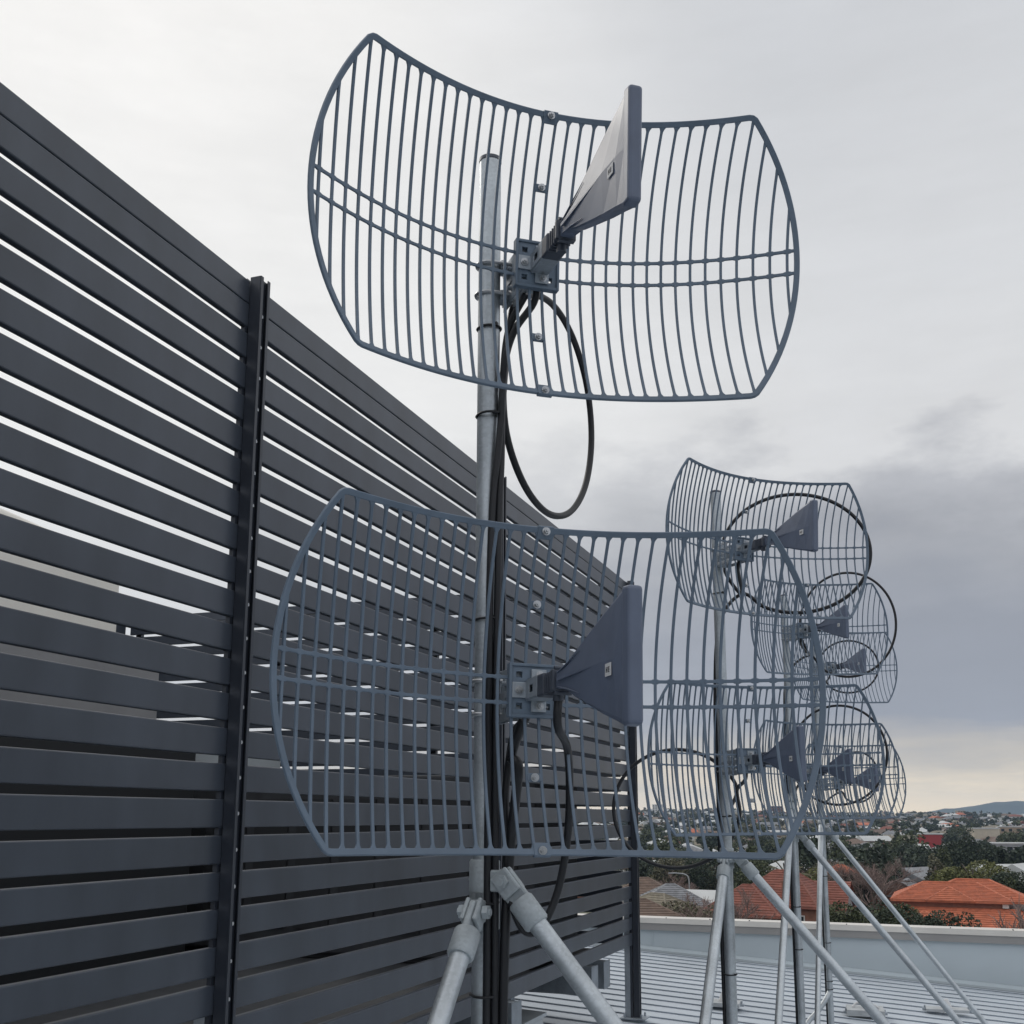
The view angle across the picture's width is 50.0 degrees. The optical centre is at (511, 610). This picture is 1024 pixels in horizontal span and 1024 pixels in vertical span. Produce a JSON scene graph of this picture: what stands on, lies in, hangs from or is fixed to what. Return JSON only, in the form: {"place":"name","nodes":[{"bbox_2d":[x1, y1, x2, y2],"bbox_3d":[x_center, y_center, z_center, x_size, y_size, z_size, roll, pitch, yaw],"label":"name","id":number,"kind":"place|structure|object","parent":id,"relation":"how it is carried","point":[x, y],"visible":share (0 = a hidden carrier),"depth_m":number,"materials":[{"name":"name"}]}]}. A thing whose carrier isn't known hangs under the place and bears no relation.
{"place":"outdoors","nodes":[
{"label":"outdoors","id":0,"kind":"place"},
{"bbox_2d":[0,0,1023,814],"label":"sky","id":1,"kind":"structure","parent":0,"point":[894,128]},
{"bbox_2d":[580,815,872,913],"bbox_3d":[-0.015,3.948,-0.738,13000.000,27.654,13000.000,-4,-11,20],"label":"ground","id":2,"kind":"structure","parent":0,"point":[700,846],"depth_m":565.31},
{"bbox_2d":[620,857,654,885],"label":"tree","id":3,"kind":"object","parent":2,"relation":"on","point":[643,867],"visible":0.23,"depth_m":193.39,"materials":[{"name":"green plant"}]},
{"bbox_2d":[623,877,662,901],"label":"house","id":4,"kind":"structure","parent":2,"relation":"on","point":[646,884],"depth_m":143.29,"materials":[{"name":"brown tile"}]},
{"bbox_2d":[638,828,659,842],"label":"tree","id":5,"kind":"object","parent":2,"relation":"on","point":[646,836],"visible":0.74,"depth_m":494.69,"materials":[{"name":"green plant"}]},
{"bbox_2d":[623,898,681,916],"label":"house","id":6,"kind":"structure","parent":2,"relation":"on","point":[648,907],"depth_m":83.18,"materials":[{"name":"brown tile"}]},
{"bbox_2d":[646,836,680,859],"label":"tree","id":7,"kind":"object","parent":2,"relation":"on","point":[662,847],"visible":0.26,"depth_m":273.53,"materials":[{"name":"green plant"}]},
{"bbox_2d":[647,858,690,886],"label":"tree","id":8,"kind":"object","parent":2,"relation":"on","point":[659,874],"visible":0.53,"depth_m":176.91,"materials":[{"name":"green plant"}]},
{"bbox_2d":[640,892,707,915],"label":"house","id":9,"kind":"structure","parent":2,"relation":"on","point":[658,898],"depth_m":95.33,"materials":[{"name":"brown tile"}]},
{"bbox_2d":[640,883,709,906],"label":"house","id":10,"kind":"structure","parent":2,"relation":"on","point":[674,890],"depth_m":112.22,"materials":[{"name":"metal"}]},
{"bbox_2d":[659,871,697,889],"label":"bare tree","id":11,"kind":"object","parent":2,"relation":"on","point":[681,882],"visible":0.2,"depth_m":154.83,"materials":[{"name":"brown plant"}]},
{"bbox_2d":[646,858,715,889],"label":"tree","id":12,"kind":"object","parent":2,"relation":"on","point":[697,878],"visible":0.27,"depth_m":181.77,"materials":[{"name":"green plant"}]},
{"bbox_2d":[661,900,705,916],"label":"shrub","id":13,"kind":"object","parent":2,"relation":"on","point":[675,906],"visible":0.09,"depth_m":85.77,"materials":[{"name":"green plant"}]},
{"bbox_2d":[667,892,713,915],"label":"bare tree","id":14,"kind":"object","parent":2,"relation":"on","point":[702,901],"visible":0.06,"depth_m":89.07,"materials":[{"name":"brown plant"}]},
{"bbox_2d":[671,858,717,889],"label":"tree","id":15,"kind":"object","parent":2,"relation":"on","point":[710,885],"visible":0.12,"depth_m":190.72,"materials":[{"name":"green plant"}]},
{"bbox_2d":[686,889,715,902],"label":"house","id":16,"kind":"structure","parent":2,"relation":"on","point":[706,893],"depth_m":115.73,"materials":[{"name":"white metal"}]},
{"bbox_2d":[705,836,717,848],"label":"tree","id":17,"kind":"object","parent":2,"relation":"on","point":[713,840],"visible":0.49,"depth_m":433.04,"materials":[{"name":"green plant"}]},
{"bbox_2d":[673,885,776,919],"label":"bare tree","id":18,"kind":"object","parent":2,"relation":"on","point":[736,913],"visible":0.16,"depth_m":79.37,"materials":[{"name":"brown plant"}]},
{"bbox_2d":[704,884,780,919],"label":"house","id":19,"kind":"structure","parent":2,"relation":"on","point":[760,898],"depth_m":98.03,"materials":[{"name":"tile"}]},
{"bbox_2d":[733,859,765,886],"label":"tree","id":20,"kind":"object","parent":2,"relation":"on","point":[736,869],"visible":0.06,"depth_m":179.73,"materials":[{"name":"green plant"}]},
{"bbox_2d":[744,823,765,837],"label":"tree","id":21,"kind":"object","parent":2,"relation":"on","point":[757,828],"visible":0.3,"depth_m":539.80,"materials":[{"name":"green plant"}]},
{"bbox_2d":[733,859,777,888],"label":"tree","id":22,"kind":"object","parent":2,"relation":"on","point":[763,868],"visible":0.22,"depth_m":170.40,"materials":[{"name":"green plant"}]},
{"bbox_2d":[753,843,776,862],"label":"tree","id":23,"kind":"object","parent":2,"relation":"on","point":[768,848],"visible":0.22,"depth_m":312.74,"materials":[{"name":"green plant"}]},
{"bbox_2d":[515,913,1023,1023],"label":"office building","id":24,"kind":"structure","parent":2,"relation":"on","point":[983,967],"depth_m":13.50,"materials":[{"name":"metal"}]},
{"bbox_2d":[5,948,609,1023],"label":"plant platform","id":25,"kind":"structure","parent":24,"relation":"on","point":[598,972],"depth_m":7.72,"materials":[{"name":"metal"}]},
{"bbox_2d":[0,508,195,984],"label":"air unit","id":26,"kind":"object","parent":25,"relation":"on","point":[17,835],"visible":0.16,"depth_m":8.46,"materials":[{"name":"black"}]},
{"bbox_2d":[185,775,577,969],"bbox_3d":[-2.099,2.360,10.297,5.300,1.550,1.220,-4,-11,20],"label":"chiller","id":27,"kind":"object","parent":25,"relation":"on","point":[256,865],"visible":0.09,"depth_m":9.42,"materials":[{"name":"black"}]},
{"bbox_2d":[195,754,279,767],"bbox_3d":[-3.219,1.490,10.889,1.700,0.360,0.740,-4,-11,20],"label":"duct","id":28,"kind":"object","parent":27,"relation":"on","point":[251,761],"visible":0.03,"depth_m":10.45,"materials":[{"name":"metal"}]},
{"bbox_2d":[0,82,649,1023],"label":"slat screen","id":29,"kind":"object","parent":24,"relation":"on","point":[50,156],"visible":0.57,"depth_m":4.37,"materials":[{"name":"paint"}]},
{"bbox_2d":[130,585,622,943],"bbox_3d":[-1.712,1.851,11.609,5.900,3.964,0.082,-4,-11,20],"label":"slat screen","id":30,"kind":"object","parent":24,"relation":"on","point":[202,685],"visible":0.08,"depth_m":11.59,"materials":[{"name":"paint"}]},
{"bbox_2d":[427,153,623,1023],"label":"antenna mast","id":31,"kind":"object","parent":24,"relation":"on","point":[465,946],"visible":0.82,"depth_m":2.15,"materials":[{"name":"metal"}]},
{"bbox_2d":[491,293,527,1023],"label":"coaxial cable","id":32,"kind":"object","parent":31,"relation":"attached to","point":[523,298],"visible":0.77,"depth_m":2.21,"materials":[{"name":"black plastic"}]},
{"bbox_2d":[498,718,528,1023],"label":"coaxial cable","id":33,"kind":"object","parent":31,"relation":"attached to","point":[503,981],"visible":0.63,"depth_m":2.14,"materials":[{"name":"black plastic"}]},
{"bbox_2d":[482,291,594,1023],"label":"coaxial cable","id":34,"kind":"object","parent":31,"relation":"attached to","point":[535,501],"visible":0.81,"depth_m":2.29,"materials":[{"name":"black plastic"}]},
{"bbox_2d":[269,487,825,859],"bbox_3d":[0.097,0.117,1.908,0.794,0.624,0.638,-4,-11,22],"label":"grid antenna","id":35,"kind":"object","parent":31,"relation":"attached to","point":[600,670],"visible":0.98,"depth_m":2.00,"materials":[{"name":"paint"}]},
{"bbox_2d":[502,701,573,936],"bbox_3d":[0.086,0.401,2.075,0.127,0.438,0.306,4,-11,-19],"label":"coaxial cable","id":36,"kind":"object","parent":35,"relation":"hanging from","point":[567,749],"visible":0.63,"depth_m":2.16,"materials":[{"name":"black plastic"}]},
{"bbox_2d":[307,33,799,401],"bbox_3d":[0.115,-0.762,2.139,0.853,0.624,0.568,-3,-11,15],"label":"grid antenna","id":37,"kind":"object","parent":31,"relation":"attached to","point":[609,188],"visible":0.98,"depth_m":2.24,"materials":[{"name":"paint"}]},
{"bbox_2d":[522,1009,546,1023],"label":"roof upstand","id":38,"kind":"object","parent":24,"relation":"on","point":[531,1017],"visible":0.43,"depth_m":8.52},
{"bbox_2d":[713,992,743,1007],"bbox_3d":[2.134,3.906,11.060,0.404,0.130,0.260,-4,-11,20],"label":"roof fixing","id":39,"kind":"object","parent":24,"relation":"on","point":[717,1002],"visible":0.5,"depth_m":10.97,"materials":[{"name":"grey"}]},
{"bbox_2d":[699,490,890,1023],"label":"antenna mast","id":40,"kind":"object","parent":24,"relation":"on","point":[723,912],"visible":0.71,"depth_m":4.66,"materials":[{"name":"metal"}]},
{"bbox_2d":[612,748,747,1007],"bbox_3d":[0.822,1.691,4.792,0.284,2.183,0.754,10,-15,-43],"label":"coaxial cable","id":41,"kind":"object","parent":40,"relation":"attached to","point":[622,778],"visible":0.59,"depth_m":4.99,"materials":[{"name":"black plastic"}]},
{"bbox_2d":[647,683,884,836],"bbox_3d":[1.035,0.591,4.408,0.732,0.621,0.731,-7,-13,33],"label":"grid antenna","id":42,"kind":"object","parent":40,"relation":"attached to","point":[787,757],"visible":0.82,"depth_m":4.51,"materials":[{"name":"paint"}]},
{"bbox_2d":[665,457,868,619],"bbox_3d":[1.097,-0.301,4.646,0.753,0.628,0.686,-4,-11,21],"label":"grid antenna","id":43,"kind":"object","parent":40,"relation":"attached to","point":[798,530],"visible":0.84,"depth_m":4.76,"materials":[{"name":"paint"}]},
{"bbox_2d":[713,493,871,1023],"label":"coaxial cable","id":44,"kind":"object","parent":40,"relation":"attached to","point":[860,582],"visible":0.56,"depth_m":4.93,"materials":[{"name":"black plastic"}]},
{"bbox_2d":[806,991,830,1023],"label":"conduit","id":45,"kind":"object","parent":24,"relation":"attached to","point":[810,1019],"visible":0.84,"depth_m":9.15,"materials":[{"name":"metal"}]},
{"bbox_2d":[843,1002,887,1016],"bbox_3d":[3.558,3.998,11.057,0.424,0.122,0.340,-2,-11,14],"label":"roof fixing","id":46,"kind":"object","parent":24,"relation":"attached to","point":[854,1009],"visible":0.63,"depth_m":10.94,"materials":[{"name":"grey"}]},
{"bbox_2d":[774,594,963,1023],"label":"antenna mast","id":47,"kind":"object","parent":24,"relation":"on","point":[792,855],"visible":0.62,"depth_m":7.11,"materials":[{"name":"metal"}]},
{"bbox_2d":[750,579,888,675],"bbox_3d":[2.014,0.103,7.158,0.712,0.633,0.730,-6,-12,29],"label":"grid antenna","id":48,"kind":"object","parent":47,"relation":"attached to","point":[839,628],"visible":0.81,"depth_m":7.28,"materials":[{"name":"paint"}]},
{"bbox_2d":[753,719,899,819],"bbox_3d":[2.002,1.008,6.960,0.739,0.622,0.738,-6,-12,31],"label":"grid antenna","id":49,"kind":"object","parent":47,"relation":"attached to","point":[848,770],"visible":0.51,"depth_m":7.04,"materials":[{"name":"paint"}]},
{"bbox_2d":[790,704,887,1023],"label":"coaxial cable","id":50,"kind":"object","parent":47,"relation":"attached to","point":[845,804],"visible":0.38,"depth_m":7.37,"materials":[{"name":"black plastic"}]},
{"bbox_2d":[783,572,896,988],"bbox_3d":[2.233,1.472,7.319,0.747,3.554,0.302,2,-11,-8],"label":"coaxial cable","id":51,"kind":"object","parent":47,"relation":"attached to","point":[868,671],"visible":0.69,"depth_m":7.50,"materials":[{"name":"black plastic"}]},
{"bbox_2d":[813,649,988,1023],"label":"antenna mast","id":52,"kind":"object","parent":24,"relation":"on","point":[822,883],"visible":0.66,"depth_m":9.15,"materials":[{"name":"metal"}]},
{"bbox_2d":[790,631,897,702],"bbox_3d":[2.791,0.457,9.263,0.736,0.620,0.737,-6,-12,31],"label":"grid antenna","id":53,"kind":"object","parent":52,"relation":"attached to","point":[863,654],"visible":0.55,"depth_m":9.37,"materials":[{"name":"paint"}]},
{"bbox_2d":[814,640,878,1018],"bbox_3d":[2.922,1.939,9.458,0.538,3.427,0.342,4,-11,-21],"label":"coaxial cable","id":54,"kind":"object","parent":52,"relation":"attached to","point":[872,682],"visible":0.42,"depth_m":9.67,"materials":[{"name":"black plastic"}]},
{"bbox_2d":[822,751,877,1023],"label":"coaxial cable","id":55,"kind":"object","parent":52,"relation":"attached to","point":[843,793],"visible":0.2,"depth_m":9.33,"materials":[{"name":"black plastic"}]},
{"bbox_2d":[804,744,905,819],"bbox_3d":[2.809,1.409,9.085,0.745,0.628,0.744,-6,-12,29],"label":"grid antenna","id":56,"kind":"object","parent":52,"relation":"attached to","point":[875,772],"visible":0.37,"depth_m":9.21,"materials":[{"name":"paint"}]},
{"bbox_2d":[922,999,971,1012],"bbox_3d":[4.564,4.139,11.523,0.487,0.120,0.200,-2,-11,14],"label":"roof fixing","id":57,"kind":"object","parent":24,"relation":"attached to","point":[940,1009],"visible":0.82,"depth_m":11.47,"materials":[{"name":"grey"}]},
{"bbox_2d":[577,807,1023,869],"bbox_3d":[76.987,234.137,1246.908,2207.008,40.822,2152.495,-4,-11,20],"label":"distant trees","id":58,"kind":"object","parent":2,"relation":"on","point":[903,824],"visible":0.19,"depth_m":837.59,"materials":[{"name":"green plant"}]},
{"bbox_2d":[752,869,848,921],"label":"house","id":59,"kind":"structure","parent":2,"relation":"on","point":[773,879],"depth_m":99.17,"materials":[{"name":"tile"}]},
{"bbox_2d":[578,808,1023,897],"bbox_3d":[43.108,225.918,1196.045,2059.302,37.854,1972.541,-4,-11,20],"label":"distant houses","id":60,"kind":"structure","parent":2,"relation":"on","point":[957,816],"depth_m":1230.82,"materials":[{"name":"ceramic"}]},
{"bbox_2d":[776,835,829,865],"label":"tree","id":61,"kind":"object","parent":2,"relation":"on","point":[812,860],"visible":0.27,"depth_m":192.07,"materials":[{"name":"green plant"}]},
{"bbox_2d":[799,853,814,872],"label":"tree","id":62,"kind":"object","parent":2,"relation":"on","point":[803,859],"visible":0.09,"depth_m":173.83,"materials":[{"name":"green plant"}]},
{"bbox_2d":[805,867,838,880],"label":"tree","id":63,"kind":"object","parent":2,"relation":"on","point":[814,878],"visible":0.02,"depth_m":140.97,"materials":[{"name":"green plant"}]},
{"bbox_2d":[815,881,856,920],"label":"house","id":64,"kind":"structure","parent":2,"relation":"on","point":[836,892],"depth_m":101.06,"materials":[{"name":"red"}]},
{"bbox_2d":[830,837,846,859],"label":"tree","id":65,"kind":"object","parent":2,"relation":"on","point":[835,851],"visible":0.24,"depth_m":271.00,"materials":[{"name":"green plant"}]},
{"bbox_2d":[829,900,869,922],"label":"tree","id":66,"kind":"object","parent":2,"relation":"on","point":[847,918],"visible":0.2,"depth_m":82.87,"materials":[{"name":"green plant"}]},
{"bbox_2d":[829,873,869,911],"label":"tree","id":67,"kind":"object","parent":2,"relation":"on","point":[846,878],"visible":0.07,"depth_m":134.14,"materials":[{"name":"green plant"}]},
{"bbox_2d":[827,861,885,912],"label":"bare tree","id":68,"kind":"object","parent":2,"relation":"on","point":[840,870],"visible":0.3,"depth_m":134.67,"materials":[{"name":"brown plant"}]},
{"bbox_2d":[838,848,908,899],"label":"tree","id":69,"kind":"object","parent":2,"relation":"on","point":[863,858],"visible":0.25,"depth_m":179.03,"materials":[{"name":"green plant"}]},
{"bbox_2d":[857,835,890,844],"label":"house","id":70,"kind":"structure","parent":2,"relation":"on","point":[869,839],"depth_m":521.18,"materials":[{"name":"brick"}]},
{"bbox_2d":[829,856,922,911],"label":"bare tree","id":71,"kind":"object","parent":2,"relation":"on","point":[875,878],"visible":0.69,"depth_m":130.89,"materials":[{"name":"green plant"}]},
{"bbox_2d":[852,843,901,882],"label":"tree","id":72,"kind":"object","parent":2,"relation":"on","point":[877,849],"visible":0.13,"depth_m":189.80,"materials":[{"name":"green plant"}]},
{"bbox_2d":[835,900,933,925],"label":"tree","id":73,"kind":"object","parent":2,"relation":"on","point":[914,919],"visible":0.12,"depth_m":82.17,"materials":[{"name":"green plant"}]},
{"bbox_2d":[876,878,915,916],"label":"house","id":74,"kind":"structure","parent":2,"relation":"on","point":[892,893],"depth_m":135.59,"materials":[{"name":"brick"}]},
{"bbox_2d":[872,902,921,924],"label":"tree","id":75,"kind":"object","parent":2,"relation":"on","point":[891,913],"visible":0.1,"depth_m":82.95,"materials":[{"name":"green plant"}]},
{"bbox_2d":[887,848,917,867],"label":"tree","id":76,"kind":"object","parent":2,"relation":"on","point":[906,857],"visible":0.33,"depth_m":262.85,"materials":[{"name":"green plant"}]},
{"bbox_2d":[890,829,929,853],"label":"tree","id":77,"kind":"object","parent":2,"relation":"on","point":[911,840],"visible":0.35,"depth_m":306.96,"materials":[{"name":"green plant"}]},
{"bbox_2d":[894,842,927,853],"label":"tree","id":78,"kind":"object","parent":2,"relation":"on","point":[904,847],"visible":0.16,"depth_m":287.89,"materials":[{"name":"green plant"}]},
{"bbox_2d":[897,867,930,882],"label":"house","id":79,"kind":"structure","parent":2,"relation":"on","point":[914,876],"depth_m":189.49,"materials":[{"name":"stone"}]},
{"bbox_2d":[911,853,930,866],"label":"tree","id":80,"kind":"object","parent":2,"relation":"on","point":[923,859],"visible":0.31,"depth_m":255.45,"materials":[{"name":"green plant"}]},
{"bbox_2d":[907,843,938,860],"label":"tree","id":81,"kind":"object","parent":2,"relation":"on","point":[916,849],"visible":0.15,"depth_m":281.42,"materials":[{"name":"green plant"}]},
{"bbox_2d":[917,833,943,847],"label":"warehouse","id":82,"kind":"structure","parent":2,"relation":"on","point":[934,838],"depth_m":472.53,"materials":[{"name":"red"}]},
{"bbox_2d":[920,853,946,881],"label":"tree","id":83,"kind":"object","parent":2,"relation":"on","point":[938,865],"visible":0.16,"depth_m":182.57,"materials":[{"name":"green plant"}]},
{"bbox_2d":[922,915,946,925],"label":"tree","id":84,"kind":"object","parent":2,"relation":"on","point":[934,923],"visible":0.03,"depth_m":83.65,"materials":[{"name":"green plant"}]},
{"bbox_2d":[927,847,952,868],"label":"tree","id":85,"kind":"object","parent":2,"relation":"on","point":[943,858],"visible":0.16,"depth_m":217.95,"materials":[{"name":"green plant"}]},
{"bbox_2d":[941,833,961,843],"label":"tree","id":86,"kind":"object","parent":2,"relation":"on","point":[952,837],"visible":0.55,"depth_m":453.39,"materials":[{"name":"green plant"}]},
{"bbox_2d":[927,841,976,866],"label":"tree","id":87,"kind":"object","parent":2,"relation":"on","point":[947,844],"visible":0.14,"depth_m":229.94,"materials":[{"name":"green plant"}]},
{"bbox_2d":[927,909,982,926],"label":"tree","id":88,"kind":"object","parent":2,"relation":"on","point":[956,919],"visible":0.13,"depth_m":83.72,"materials":[{"name":"green plant"}]},
{"bbox_2d":[890,878,1023,928],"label":"house","id":89,"kind":"structure","parent":2,"relation":"on","point":[980,899],"depth_m":104.49,"materials":[{"name":"tile"}]},
{"bbox_2d":[947,825,973,838],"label":"tree","id":90,"kind":"object","parent":2,"relation":"on","point":[962,831],"visible":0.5,"depth_m":528.26,"materials":[{"name":"green plant"}]},
{"bbox_2d":[948,835,984,871],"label":"tree","id":91,"kind":"object","parent":2,"relation":"on","point":[966,846],"visible":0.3,"depth_m":225.35,"materials":[{"name":"green plant"}]},
{"bbox_2d":[930,859,1018,880],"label":"tree","id":92,"kind":"object","parent":2,"relation":"on","point":[964,872],"visible":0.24,"depth_m":142.35,"materials":[{"name":"green plant"}]},
{"bbox_2d":[966,828,999,838],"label":"hall","id":93,"kind":"structure","parent":2,"relation":"on","point":[979,833],"depth_m":555.39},
{"bbox_2d":[975,845,996,862],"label":"tree","id":94,"kind":"object","parent":2,"relation":"on","point":[989,854],"visible":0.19,"depth_m":232.85,"materials":[{"name":"green plant"}]},
{"bbox_2d":[978,845,1009,863],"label":"tree","id":95,"kind":"object","parent":2,"relation":"on","point":[1002,854],"visible":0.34,"depth_m":238.21,"materials":[{"name":"green plant"}]},
{"bbox_2d":[988,871,1023,893],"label":"tree","id":96,"kind":"object","parent":2,"relation":"on","point":[1000,875],"visible":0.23,"depth_m":134.26,"materials":[{"name":"green plant"}]},
{"bbox_2d":[988,897,1023,928],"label":"bare tree","id":97,"kind":"object","parent":2,"relation":"on","point":[1019,918],"visible":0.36,"depth_m":85.02,"materials":[{"name":"brown plant"}]},
{"bbox_2d":[990,842,1023,851],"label":"warehouse","id":98,"kind":"structure","parent":2,"relation":"on","point":[1011,845],"depth_m":379.76,"materials":[{"name":"grey metal"}]},
{"bbox_2d":[994,863,1023,881],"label":"house","id":99,"kind":"structure","parent":2,"relation":"on","point":[1018,867],"depth_m":143.58,"materials":[{"name":"brick"}]},
{"bbox_2d":[995,829,1023,841],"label":"tree","id":100,"kind":"object","parent":2,"relation":"on","point":[1010,836],"visible":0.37,"depth_m":412.15,"materials":[{"name":"green plant"}]},
{"bbox_2d":[997,826,1021,833],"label":"school","id":101,"kind":"object","parent":2,"relation":"on","point":[1007,828],"visible":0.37,"depth_m":622.82,"materials":[{"name":"grey"}]},
{"bbox_2d":[998,876,1021,891],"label":"tree","id":102,"kind":"object","parent":2,"relation":"on","point":[1014,885],"visible":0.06,"depth_m":133.03,"materials":[{"name":"green plant"}]},
{"bbox_2d":[1006,845,1023,863],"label":"tree","id":103,"kind":"object","parent":2,"relation":"on","point":[1016,855],"visible":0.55,"depth_m":233.47,"materials":[{"name":"green plant"}]},
{"bbox_2d":[929,801,1023,814],"bbox_3d":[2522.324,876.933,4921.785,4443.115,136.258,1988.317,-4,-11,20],"label":"hills","id":104,"kind":"structure","parent":0,"point":[1014,807],"depth_m":4960.35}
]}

